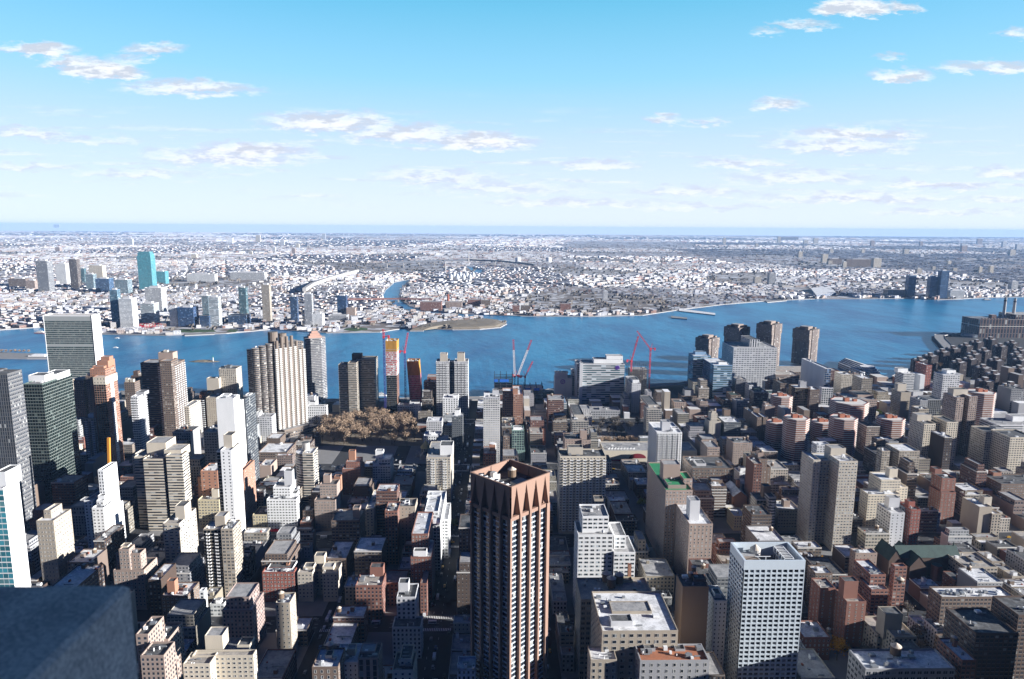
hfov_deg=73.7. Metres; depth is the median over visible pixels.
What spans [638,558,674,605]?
workshop
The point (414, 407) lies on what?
school
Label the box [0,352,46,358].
island park
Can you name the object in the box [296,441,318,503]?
apartment tower
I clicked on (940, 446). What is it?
corner house
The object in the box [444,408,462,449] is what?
apartment building
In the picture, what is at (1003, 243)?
apartment tower
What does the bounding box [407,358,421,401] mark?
unfinished tower
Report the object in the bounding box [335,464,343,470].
townhouse
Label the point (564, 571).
townhouse
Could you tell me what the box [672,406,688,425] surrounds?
corner house
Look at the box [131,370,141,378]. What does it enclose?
apartment tower
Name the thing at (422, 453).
cathedral
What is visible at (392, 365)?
unfinished tower
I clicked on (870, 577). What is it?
apartment building
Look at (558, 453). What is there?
window
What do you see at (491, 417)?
apartment tower
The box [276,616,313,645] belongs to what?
townhouse
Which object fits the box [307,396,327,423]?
palazzo
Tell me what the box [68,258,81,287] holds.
apartment tower
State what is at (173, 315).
apartment tower
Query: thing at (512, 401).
apartment tower
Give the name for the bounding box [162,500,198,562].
apartment tower
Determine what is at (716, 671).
corner house
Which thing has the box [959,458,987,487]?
corner house
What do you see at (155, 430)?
corner house
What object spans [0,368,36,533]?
office tower
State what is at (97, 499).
window
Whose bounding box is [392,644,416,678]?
apartment building
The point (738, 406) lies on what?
corner house
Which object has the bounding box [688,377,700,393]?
workshop
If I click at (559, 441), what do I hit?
townhouse
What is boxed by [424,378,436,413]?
workshop
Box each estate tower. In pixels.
[910,356,927,371]
[922,352,938,370]
[934,348,949,368]
[945,345,960,361]
[949,359,966,380]
[958,343,972,357]
[961,355,977,376]
[965,351,981,364]
[969,339,983,350]
[972,364,991,378]
[974,377,994,391]
[976,348,991,363]
[983,336,997,350]
[983,370,999,392]
[986,357,1003,372]
[991,343,1007,359]
[1000,381,1020,387]
[1004,340,1018,355]
[1006,352,1023,366]
[1010,356,1023,366]
[1011,347,1023,353]
[1011,365,1023,374]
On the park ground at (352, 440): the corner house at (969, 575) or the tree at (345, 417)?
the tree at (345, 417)
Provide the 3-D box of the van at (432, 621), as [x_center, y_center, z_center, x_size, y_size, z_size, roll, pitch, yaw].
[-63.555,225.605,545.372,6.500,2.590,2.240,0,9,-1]
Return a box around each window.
[41,506,74,584]
[85,499,125,548]
[115,560,156,605]
[189,510,198,551]
[249,467,256,516]
[268,484,300,528]
[299,564,342,596]
[315,482,340,527]
[419,517,435,596]
[427,452,453,500]
[474,542,544,678]
[557,453,604,529]
[573,508,633,606]
[590,605,596,645]
[645,466,691,563]
[647,425,680,470]
[673,515,709,573]
[682,459,732,483]
[724,553,802,678]
[725,439,729,459]
[796,453,855,547]
[809,588,836,630]
[858,474,906,525]
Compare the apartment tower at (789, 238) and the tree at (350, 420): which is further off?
the apartment tower at (789, 238)
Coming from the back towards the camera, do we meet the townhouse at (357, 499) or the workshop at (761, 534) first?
the townhouse at (357, 499)
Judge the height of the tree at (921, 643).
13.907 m
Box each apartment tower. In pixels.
[8,277,30,286]
[25,279,37,288]
[35,260,54,290]
[55,262,70,283]
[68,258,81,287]
[73,376,88,417]
[81,267,85,282]
[83,413,99,461]
[85,273,96,288]
[86,373,93,412]
[88,264,106,277]
[90,355,123,463]
[95,277,113,291]
[109,288,120,326]
[114,278,132,293]
[118,296,138,327]
[124,378,142,426]
[127,238,133,244]
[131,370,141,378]
[132,436,192,529]
[140,301,159,324]
[140,350,187,435]
[144,286,167,311]
[156,270,168,283]
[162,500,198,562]
[169,305,177,325]
[177,305,198,326]
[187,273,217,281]
[199,315,210,326]
[201,294,209,314]
[203,424,218,465]
[203,511,244,597]
[206,365,242,398]
[208,295,221,325]
[228,238,233,242]
[228,314,250,324]
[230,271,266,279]
[238,286,248,313]
[247,331,319,437]
[256,235,260,241]
[256,411,276,443]
[261,283,272,321]
[290,295,298,322]
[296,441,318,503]
[303,330,327,398]
[304,292,313,324]
[312,312,324,326]
[328,314,348,320]
[337,294,347,313]
[338,353,378,416]
[346,307,356,317]
[420,301,441,310]
[426,441,453,502]
[436,352,468,415]
[446,301,461,307]
[468,299,480,305]
[481,300,489,305]
[483,389,499,462]
[502,386,522,425]
[512,305,519,311]
[521,305,530,311]
[557,444,605,533]
[560,303,570,310]
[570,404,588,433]
[603,290,607,299]
[640,395,661,435]
[645,459,692,566]
[647,420,681,470]
[673,496,712,573]
[695,334,719,357]
[723,323,749,341]
[749,483,775,527]
[753,276,760,283]
[756,320,781,365]
[767,272,775,283]
[781,237,798,239]
[788,381,819,417]
[791,325,819,363]
[795,444,857,550]
[797,251,802,257]
[808,576,866,646]
[820,254,827,262]
[827,258,841,263]
[842,261,846,267]
[844,258,870,266]
[871,258,881,267]
[883,289,905,296]
[902,249,908,253]
[905,274,916,296]
[907,412,957,470]
[915,268,921,273]
[926,275,937,297]
[927,466,955,523]
[936,270,949,298]
[941,387,977,455]
[947,289,964,297]
[960,246,967,251]
[976,239,982,243]
[977,266,982,272]
[988,265,993,272]
[1001,241,1006,246]
[1008,249,1015,255]
[1008,280,1018,288]
[1015,244,1021,249]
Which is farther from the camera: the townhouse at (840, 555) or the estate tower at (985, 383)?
the estate tower at (985, 383)
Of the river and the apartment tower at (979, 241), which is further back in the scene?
the apartment tower at (979, 241)
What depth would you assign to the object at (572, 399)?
1188.02 m
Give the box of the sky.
[0,0,1023,237]
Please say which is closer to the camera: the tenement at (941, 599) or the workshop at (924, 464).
the tenement at (941, 599)
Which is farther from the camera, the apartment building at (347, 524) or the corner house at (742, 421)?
the corner house at (742, 421)
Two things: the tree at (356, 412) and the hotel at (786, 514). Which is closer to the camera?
the hotel at (786, 514)
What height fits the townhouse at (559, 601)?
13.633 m
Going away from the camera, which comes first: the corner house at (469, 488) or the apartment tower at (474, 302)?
the corner house at (469, 488)
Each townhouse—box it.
[28,561,35,575]
[62,505,70,508]
[75,541,87,544]
[80,450,86,463]
[88,483,98,485]
[117,467,130,473]
[137,620,147,630]
[184,638,196,656]
[192,493,194,507]
[207,587,222,606]
[210,597,225,615]
[222,638,254,649]
[242,540,266,555]
[256,485,273,489]
[258,481,277,484]
[263,475,282,480]
[266,490,272,502]
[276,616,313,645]
[300,516,313,528]
[300,542,312,557]
[300,547,303,562]
[315,432,320,445]
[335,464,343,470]
[347,496,369,503]
[347,501,360,508]
[383,665,392,678]
[392,474,414,495]
[396,472,412,474]
[398,464,416,479]
[400,485,411,497]
[448,674,456,678]
[449,649,469,673]
[451,632,475,650]
[470,466,485,471]
[474,433,482,437]
[474,438,482,441]
[474,442,482,455]
[525,415,531,425]
[530,445,546,462]
[532,462,546,465]
[533,465,547,468]
[544,537,567,555]
[549,550,569,557]
[549,555,570,578]
[549,567,568,583]
[549,572,564,599]
[551,590,566,613]
[556,438,562,443]
[560,646,573,671]
[605,490,628,507]
[606,473,618,481]
[614,514,637,532]
[628,475,638,489]
[642,488,646,501]
[643,506,645,521]
[651,587,671,610]
[677,423,685,429]
[688,437,694,446]
[693,415,707,421]
[711,533,725,552]
[750,440,766,450]
[781,536,801,543]
[788,471,799,485]
[832,544,854,570]
[832,581,838,587]
[853,496,858,511]
[856,474,868,477]
[856,478,868,487]
[865,612,873,615]
[908,577,939,601]
[919,591,928,608]
[933,536,940,544]
[941,571,957,585]
[948,541,979,551]
[970,533,998,545]
[974,539,985,550]
[999,549,1006,562]
[1000,578,1023,592]
[1011,512,1023,530]
[1011,587,1023,594]
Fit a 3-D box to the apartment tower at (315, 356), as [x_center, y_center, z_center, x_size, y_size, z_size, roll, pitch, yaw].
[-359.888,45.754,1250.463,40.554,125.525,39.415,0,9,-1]
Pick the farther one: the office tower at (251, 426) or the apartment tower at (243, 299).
the apartment tower at (243, 299)
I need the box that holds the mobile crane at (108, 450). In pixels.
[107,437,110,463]
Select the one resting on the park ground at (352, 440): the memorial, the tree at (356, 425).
the tree at (356, 425)
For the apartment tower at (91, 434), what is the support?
on the pavement
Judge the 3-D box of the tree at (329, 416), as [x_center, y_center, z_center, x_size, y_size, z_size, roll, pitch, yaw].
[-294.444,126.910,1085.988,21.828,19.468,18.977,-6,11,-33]
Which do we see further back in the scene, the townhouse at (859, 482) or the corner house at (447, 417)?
the corner house at (447, 417)
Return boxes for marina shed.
[838,358,879,375]
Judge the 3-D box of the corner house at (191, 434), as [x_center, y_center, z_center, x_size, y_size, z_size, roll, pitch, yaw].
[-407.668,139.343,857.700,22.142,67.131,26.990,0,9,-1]
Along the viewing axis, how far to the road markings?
553.85 m
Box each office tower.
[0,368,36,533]
[23,370,81,502]
[43,313,103,378]
[137,251,156,289]
[216,393,243,467]
[244,392,259,485]
[470,459,549,678]
[687,350,710,386]
[702,358,731,398]
[723,542,805,678]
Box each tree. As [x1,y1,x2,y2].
[315,424,330,441]
[320,414,332,419]
[322,418,332,430]
[323,417,332,428]
[325,428,339,440]
[326,423,337,430]
[330,413,342,424]
[333,418,348,427]
[336,430,349,441]
[337,427,350,437]
[341,414,354,420]
[342,411,352,416]
[345,417,354,425]
[345,425,355,436]
[347,411,361,419]
[348,421,361,436]
[350,419,367,427]
[352,408,361,420]
[356,426,369,437]
[358,427,370,438]
[359,411,373,426]
[364,425,377,440]
[366,406,378,412]
[367,412,378,420]
[368,416,381,431]
[370,422,380,430]
[374,428,387,442]
[377,407,389,423]
[379,413,390,429]
[382,415,395,428]
[383,420,396,432]
[383,423,391,432]
[384,431,396,444]
[388,431,401,441]
[392,423,403,431]
[395,413,408,421]
[399,427,413,441]
[400,407,414,416]
[401,418,414,429]
[407,425,419,441]
[451,519,457,528]
[598,421,604,428]
[637,498,645,504]
[827,635,850,660]
[859,641,875,648]
[902,601,915,615]
[907,623,926,640]
[916,637,930,647]
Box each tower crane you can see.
[382,329,389,409]
[399,332,408,402]
[513,340,531,385]
[513,342,519,385]
[520,362,531,385]
[626,336,638,371]
[637,331,655,388]
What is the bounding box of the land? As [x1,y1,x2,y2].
[0,231,1023,335]
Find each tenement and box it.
[253,506,267,526]
[259,442,295,460]
[259,459,277,480]
[726,507,741,530]
[799,620,830,659]
[804,565,832,608]
[848,545,876,575]
[925,586,1011,625]
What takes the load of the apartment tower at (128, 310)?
on the land
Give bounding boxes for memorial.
[28,354,46,356]
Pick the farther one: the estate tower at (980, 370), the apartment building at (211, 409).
the estate tower at (980, 370)
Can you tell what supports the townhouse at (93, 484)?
on the pavement
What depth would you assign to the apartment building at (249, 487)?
733.23 m
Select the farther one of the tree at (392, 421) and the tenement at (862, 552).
the tree at (392, 421)
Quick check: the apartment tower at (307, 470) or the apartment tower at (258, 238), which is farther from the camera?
the apartment tower at (258, 238)
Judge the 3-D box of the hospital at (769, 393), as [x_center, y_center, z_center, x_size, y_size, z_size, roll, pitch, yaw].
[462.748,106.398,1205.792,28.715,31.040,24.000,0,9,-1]
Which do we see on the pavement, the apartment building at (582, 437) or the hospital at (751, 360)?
the apartment building at (582, 437)
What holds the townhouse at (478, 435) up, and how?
on the pavement
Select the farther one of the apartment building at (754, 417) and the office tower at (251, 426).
the apartment building at (754, 417)
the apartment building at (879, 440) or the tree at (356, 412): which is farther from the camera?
the tree at (356, 412)
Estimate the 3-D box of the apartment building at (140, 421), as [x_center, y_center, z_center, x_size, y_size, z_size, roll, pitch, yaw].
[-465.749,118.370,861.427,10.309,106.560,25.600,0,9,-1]
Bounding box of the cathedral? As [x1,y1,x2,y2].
[416,438,429,459]
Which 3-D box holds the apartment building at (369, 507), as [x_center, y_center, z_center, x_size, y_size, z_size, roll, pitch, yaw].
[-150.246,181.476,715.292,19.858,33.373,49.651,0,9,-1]
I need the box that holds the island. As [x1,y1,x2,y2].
[411,318,504,329]
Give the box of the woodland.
[0,240,1023,330]
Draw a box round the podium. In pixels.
[776,366,800,377]
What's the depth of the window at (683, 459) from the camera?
829.97 m
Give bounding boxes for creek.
[467,266,482,272]
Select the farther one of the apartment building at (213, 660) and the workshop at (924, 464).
the workshop at (924, 464)
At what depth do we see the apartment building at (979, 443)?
889.01 m
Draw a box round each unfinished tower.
[385,338,399,414]
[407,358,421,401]
[626,362,648,394]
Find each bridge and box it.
[302,269,358,293]
[348,298,431,301]
[387,259,534,267]
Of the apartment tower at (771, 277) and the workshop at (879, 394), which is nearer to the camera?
the workshop at (879, 394)
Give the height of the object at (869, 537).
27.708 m
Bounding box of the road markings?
[270,419,922,668]
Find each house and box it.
[25,530,40,570]
[34,480,45,505]
[51,474,88,504]
[52,560,104,585]
[70,496,89,535]
[76,417,84,436]
[93,524,124,583]
[118,473,133,482]
[120,410,132,440]
[130,590,137,660]
[149,423,162,438]
[167,598,211,649]
[171,552,205,586]
[172,425,200,454]
[176,440,191,457]
[187,387,194,402]
[189,454,205,488]
[243,545,255,574]
[245,423,259,447]
[261,539,300,579]
[273,526,300,554]
[296,527,315,553]
[333,605,368,642]
[339,643,361,678]
[344,575,358,604]
[354,536,387,575]
[402,540,411,555]
[418,410,431,421]
[419,484,439,501]
[422,389,433,416]
[427,374,435,379]
[436,434,450,440]
[443,413,452,431]
[456,551,475,614]
[458,514,469,557]
[465,500,470,508]
[468,483,470,493]
[500,448,518,461]
[502,420,514,436]
[502,434,511,453]
[523,390,533,407]
[529,427,542,453]
[543,469,556,492]
[546,393,563,427]
[549,502,552,533]
[552,412,566,431]
[580,405,591,425]
[588,428,598,448]
[606,455,611,472]
[620,392,630,411]
[630,530,647,563]
[639,402,646,418]
[643,389,652,397]
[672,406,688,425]
[692,482,714,522]
[695,378,708,398]
[697,477,708,483]
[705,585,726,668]
[706,652,724,678]
[726,488,730,504]
[731,397,747,417]
[732,376,745,397]
[734,466,745,479]
[737,418,747,426]
[743,452,768,467]
[749,387,767,408]
[765,378,774,389]
[767,460,787,480]
[770,480,790,494]
[772,378,786,393]
[778,485,798,499]
[809,411,829,437]
[830,368,838,386]
[856,421,879,453]
[857,462,865,473]
[862,443,880,473]
[895,456,916,499]
[907,615,924,639]
[918,506,938,531]
[923,619,943,647]
[928,430,952,471]
[934,634,942,649]
[940,527,971,544]
[956,565,1002,586]
[958,490,979,514]
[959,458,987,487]
[992,467,1012,473]
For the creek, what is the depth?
5025.87 m
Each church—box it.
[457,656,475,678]
[874,539,959,580]
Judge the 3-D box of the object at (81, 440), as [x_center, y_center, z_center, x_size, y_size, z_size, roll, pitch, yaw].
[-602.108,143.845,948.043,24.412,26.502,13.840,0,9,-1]
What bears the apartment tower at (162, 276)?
on the land
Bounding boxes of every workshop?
[29,503,53,529]
[67,548,109,585]
[119,479,139,525]
[123,501,136,534]
[148,563,176,616]
[156,532,163,546]
[222,582,265,648]
[243,552,252,579]
[244,527,270,549]
[267,433,285,442]
[277,453,294,472]
[306,392,317,417]
[309,484,319,506]
[351,477,374,497]
[376,484,399,533]
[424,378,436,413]
[476,409,482,417]
[502,417,514,422]
[503,429,509,448]
[528,416,545,446]
[559,618,573,657]
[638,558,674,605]
[653,389,661,401]
[683,422,704,440]
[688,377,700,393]
[688,558,713,575]
[695,434,717,455]
[705,564,728,599]
[711,538,735,563]
[740,505,771,541]
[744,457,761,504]
[745,526,784,541]
[782,462,798,470]
[814,437,838,443]
[833,371,852,392]
[851,373,872,392]
[871,388,889,400]
[918,454,929,471]
[937,635,976,678]
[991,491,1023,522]
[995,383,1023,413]
[1015,461,1023,473]
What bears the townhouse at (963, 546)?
on the pavement
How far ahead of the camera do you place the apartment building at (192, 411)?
973.23 m
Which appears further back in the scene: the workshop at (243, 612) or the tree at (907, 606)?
the tree at (907, 606)
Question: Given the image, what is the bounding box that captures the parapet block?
[0,586,137,678]
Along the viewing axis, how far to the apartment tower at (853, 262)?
5828.39 m
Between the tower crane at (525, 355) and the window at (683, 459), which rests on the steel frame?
the tower crane at (525, 355)
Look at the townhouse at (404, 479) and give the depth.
814.68 m
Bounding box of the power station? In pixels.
[960,297,1023,337]
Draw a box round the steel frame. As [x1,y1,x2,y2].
[494,371,542,398]
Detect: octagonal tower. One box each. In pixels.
[764,417,782,448]
[770,392,792,416]
[780,413,809,460]
[809,417,828,443]
[827,412,857,457]
[828,397,868,436]
[875,413,905,441]
[968,387,995,425]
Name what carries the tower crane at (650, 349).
on the ground at (442, 607)
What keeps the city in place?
on the land
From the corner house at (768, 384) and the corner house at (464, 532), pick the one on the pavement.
the corner house at (464, 532)
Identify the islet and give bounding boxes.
[189,360,219,361]
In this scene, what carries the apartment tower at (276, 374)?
on the pavement
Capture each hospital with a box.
[534,396,566,414]
[554,368,573,398]
[574,354,624,404]
[589,406,619,417]
[625,376,640,412]
[671,399,685,409]
[678,388,696,404]
[696,398,707,414]
[718,397,730,409]
[722,335,776,386]
[726,392,740,401]
[744,383,764,397]
[766,390,771,403]
[800,358,832,405]
[931,369,959,405]
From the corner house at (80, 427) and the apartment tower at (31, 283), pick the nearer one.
the corner house at (80, 427)
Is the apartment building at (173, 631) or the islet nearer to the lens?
the apartment building at (173, 631)
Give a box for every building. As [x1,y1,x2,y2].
[0,464,30,586]
[14,324,25,327]
[36,316,42,321]
[36,503,75,585]
[84,491,126,548]
[98,462,121,524]
[110,322,116,328]
[117,329,124,333]
[130,390,150,451]
[136,616,177,678]
[161,577,199,624]
[164,622,184,678]
[173,330,180,333]
[183,626,257,678]
[184,400,202,433]
[194,463,218,520]
[198,488,219,527]
[199,390,213,431]
[199,587,207,606]
[202,393,222,430]
[242,460,256,523]
[262,560,297,601]
[267,468,300,532]
[274,321,279,327]
[275,591,297,655]
[297,552,342,601]
[312,642,345,678]
[314,473,341,530]
[326,540,354,588]
[331,505,365,546]
[342,449,364,494]
[350,315,357,322]
[355,562,429,619]
[358,642,382,678]
[360,490,376,535]
[373,449,393,485]
[385,501,400,563]
[392,578,422,658]
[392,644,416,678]
[397,498,417,557]
[411,511,435,600]
[423,491,450,570]
[424,431,441,444]
[426,417,442,434]
[442,308,451,311]
[443,394,458,415]
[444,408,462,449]
[483,442,495,465]
[511,425,524,460]
[563,429,590,448]
[573,495,634,611]
[574,563,650,678]
[587,645,616,678]
[590,591,677,678]
[603,277,613,279]
[634,644,708,678]
[664,288,671,292]
[674,565,708,649]
[682,456,732,483]
[700,440,719,455]
[704,408,720,437]
[707,477,726,517]
[717,408,740,436]
[725,435,751,466]
[743,406,767,440]
[750,450,770,484]
[761,401,774,418]
[811,441,828,452]
[846,641,954,678]
[852,559,888,612]
[858,466,907,526]
[862,577,916,648]
[871,436,893,445]
[875,440,919,482]
[875,495,904,545]
[887,563,906,611]
[889,383,910,420]
[894,367,914,389]
[900,499,920,544]
[908,395,941,421]
[910,406,928,416]
[914,362,931,390]
[937,511,940,526]
[942,607,1018,678]
[947,552,997,576]
[954,482,982,509]
[959,494,1000,535]
[967,425,1003,468]
[979,414,1023,431]
[985,470,1023,498]
[987,429,1023,473]
[991,595,1023,678]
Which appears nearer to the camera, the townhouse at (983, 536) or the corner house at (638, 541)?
the corner house at (638, 541)
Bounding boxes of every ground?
[74,333,1023,678]
[314,414,422,445]
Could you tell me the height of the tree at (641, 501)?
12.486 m
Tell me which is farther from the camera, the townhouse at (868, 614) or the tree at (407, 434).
the tree at (407, 434)
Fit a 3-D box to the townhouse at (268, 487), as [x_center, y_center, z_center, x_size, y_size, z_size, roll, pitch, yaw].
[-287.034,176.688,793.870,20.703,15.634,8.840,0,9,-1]
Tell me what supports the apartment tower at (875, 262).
on the land
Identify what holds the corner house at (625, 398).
on the pavement
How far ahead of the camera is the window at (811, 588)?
534.70 m
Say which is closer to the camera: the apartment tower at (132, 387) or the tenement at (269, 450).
the tenement at (269, 450)
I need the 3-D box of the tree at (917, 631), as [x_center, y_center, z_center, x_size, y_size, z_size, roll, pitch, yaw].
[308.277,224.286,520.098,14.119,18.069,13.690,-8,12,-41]
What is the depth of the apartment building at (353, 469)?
805.64 m
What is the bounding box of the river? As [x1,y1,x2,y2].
[0,280,1023,398]
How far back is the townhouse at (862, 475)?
839.23 m
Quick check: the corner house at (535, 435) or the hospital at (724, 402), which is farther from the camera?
the hospital at (724, 402)
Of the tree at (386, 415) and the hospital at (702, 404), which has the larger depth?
the hospital at (702, 404)
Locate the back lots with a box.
[74,366,1023,526]
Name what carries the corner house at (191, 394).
on the pavement
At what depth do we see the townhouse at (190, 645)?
495.18 m
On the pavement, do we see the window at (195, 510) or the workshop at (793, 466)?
the workshop at (793, 466)
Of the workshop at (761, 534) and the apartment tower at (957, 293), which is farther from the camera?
the apartment tower at (957, 293)
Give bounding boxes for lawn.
[179,329,215,332]
[344,327,367,330]
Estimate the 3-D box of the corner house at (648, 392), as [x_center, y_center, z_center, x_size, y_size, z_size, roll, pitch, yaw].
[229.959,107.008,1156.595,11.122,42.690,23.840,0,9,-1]
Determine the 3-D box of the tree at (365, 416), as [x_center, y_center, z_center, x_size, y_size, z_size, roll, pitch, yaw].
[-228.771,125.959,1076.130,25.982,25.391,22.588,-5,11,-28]
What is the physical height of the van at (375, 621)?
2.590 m
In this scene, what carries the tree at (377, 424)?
on the park ground at (352, 440)
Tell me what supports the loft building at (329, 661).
on the pavement
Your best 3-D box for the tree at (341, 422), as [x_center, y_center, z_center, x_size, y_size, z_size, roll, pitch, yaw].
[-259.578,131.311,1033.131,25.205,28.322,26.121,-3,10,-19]
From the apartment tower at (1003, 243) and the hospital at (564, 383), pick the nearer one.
the hospital at (564, 383)
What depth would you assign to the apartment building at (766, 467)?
764.53 m
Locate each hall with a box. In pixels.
[599,441,696,461]
[725,479,747,509]
[775,370,798,386]
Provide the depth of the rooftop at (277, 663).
470.08 m
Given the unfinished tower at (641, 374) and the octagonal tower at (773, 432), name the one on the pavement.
the octagonal tower at (773, 432)
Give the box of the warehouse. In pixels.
[810,287,835,295]
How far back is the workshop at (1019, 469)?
821.94 m
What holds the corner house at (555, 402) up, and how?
on the pavement
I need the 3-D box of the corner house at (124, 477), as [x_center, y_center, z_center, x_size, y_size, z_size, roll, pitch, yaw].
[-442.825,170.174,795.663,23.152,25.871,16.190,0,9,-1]
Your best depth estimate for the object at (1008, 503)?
746.37 m
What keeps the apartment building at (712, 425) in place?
on the pavement
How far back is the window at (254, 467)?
745.08 m
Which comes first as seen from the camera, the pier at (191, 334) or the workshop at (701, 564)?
the workshop at (701, 564)
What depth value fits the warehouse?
3369.34 m
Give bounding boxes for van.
[372,620,379,623]
[428,620,436,623]
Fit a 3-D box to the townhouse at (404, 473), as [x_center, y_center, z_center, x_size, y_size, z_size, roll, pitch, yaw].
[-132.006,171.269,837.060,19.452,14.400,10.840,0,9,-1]
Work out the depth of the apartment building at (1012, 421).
930.45 m
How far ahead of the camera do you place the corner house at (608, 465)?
844.83 m
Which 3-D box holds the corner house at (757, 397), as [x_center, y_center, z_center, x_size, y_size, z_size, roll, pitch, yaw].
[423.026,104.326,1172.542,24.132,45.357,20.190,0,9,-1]
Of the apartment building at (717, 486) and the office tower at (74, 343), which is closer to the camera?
the apartment building at (717, 486)
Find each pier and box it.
[102,333,166,335]
[185,333,214,335]
[671,316,686,319]
[679,309,714,315]
[765,299,786,302]
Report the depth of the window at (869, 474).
727.28 m
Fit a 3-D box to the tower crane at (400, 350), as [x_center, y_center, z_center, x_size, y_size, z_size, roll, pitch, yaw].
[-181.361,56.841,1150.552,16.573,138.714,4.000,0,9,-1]
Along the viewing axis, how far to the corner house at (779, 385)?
1155.42 m
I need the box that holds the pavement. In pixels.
[94,404,1021,678]
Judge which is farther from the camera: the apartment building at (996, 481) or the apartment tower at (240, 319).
the apartment tower at (240, 319)
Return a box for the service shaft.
[240,399,246,465]
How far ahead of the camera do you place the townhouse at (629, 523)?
707.69 m
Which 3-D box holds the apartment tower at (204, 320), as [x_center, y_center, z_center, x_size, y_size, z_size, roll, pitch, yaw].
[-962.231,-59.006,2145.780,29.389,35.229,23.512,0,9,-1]
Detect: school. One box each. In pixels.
[397,400,421,420]
[835,390,876,421]
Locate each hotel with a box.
[113,543,157,609]
[216,431,245,540]
[774,498,797,530]
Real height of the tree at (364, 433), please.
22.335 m
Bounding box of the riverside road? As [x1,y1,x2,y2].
[120,332,953,402]
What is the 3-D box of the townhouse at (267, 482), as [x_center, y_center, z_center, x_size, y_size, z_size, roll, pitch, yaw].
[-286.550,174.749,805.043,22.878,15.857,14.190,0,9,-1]
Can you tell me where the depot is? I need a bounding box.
[961,333,978,337]
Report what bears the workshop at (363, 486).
on the pavement
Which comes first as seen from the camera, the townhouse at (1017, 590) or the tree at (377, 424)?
the townhouse at (1017, 590)
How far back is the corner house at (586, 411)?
1057.36 m
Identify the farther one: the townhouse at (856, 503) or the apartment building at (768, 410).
the apartment building at (768, 410)
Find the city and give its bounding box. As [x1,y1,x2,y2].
[0,231,1023,334]
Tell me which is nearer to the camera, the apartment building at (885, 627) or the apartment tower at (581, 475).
the apartment building at (885, 627)
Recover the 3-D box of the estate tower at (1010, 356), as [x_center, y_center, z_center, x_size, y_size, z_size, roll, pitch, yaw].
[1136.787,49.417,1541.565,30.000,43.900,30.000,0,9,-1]

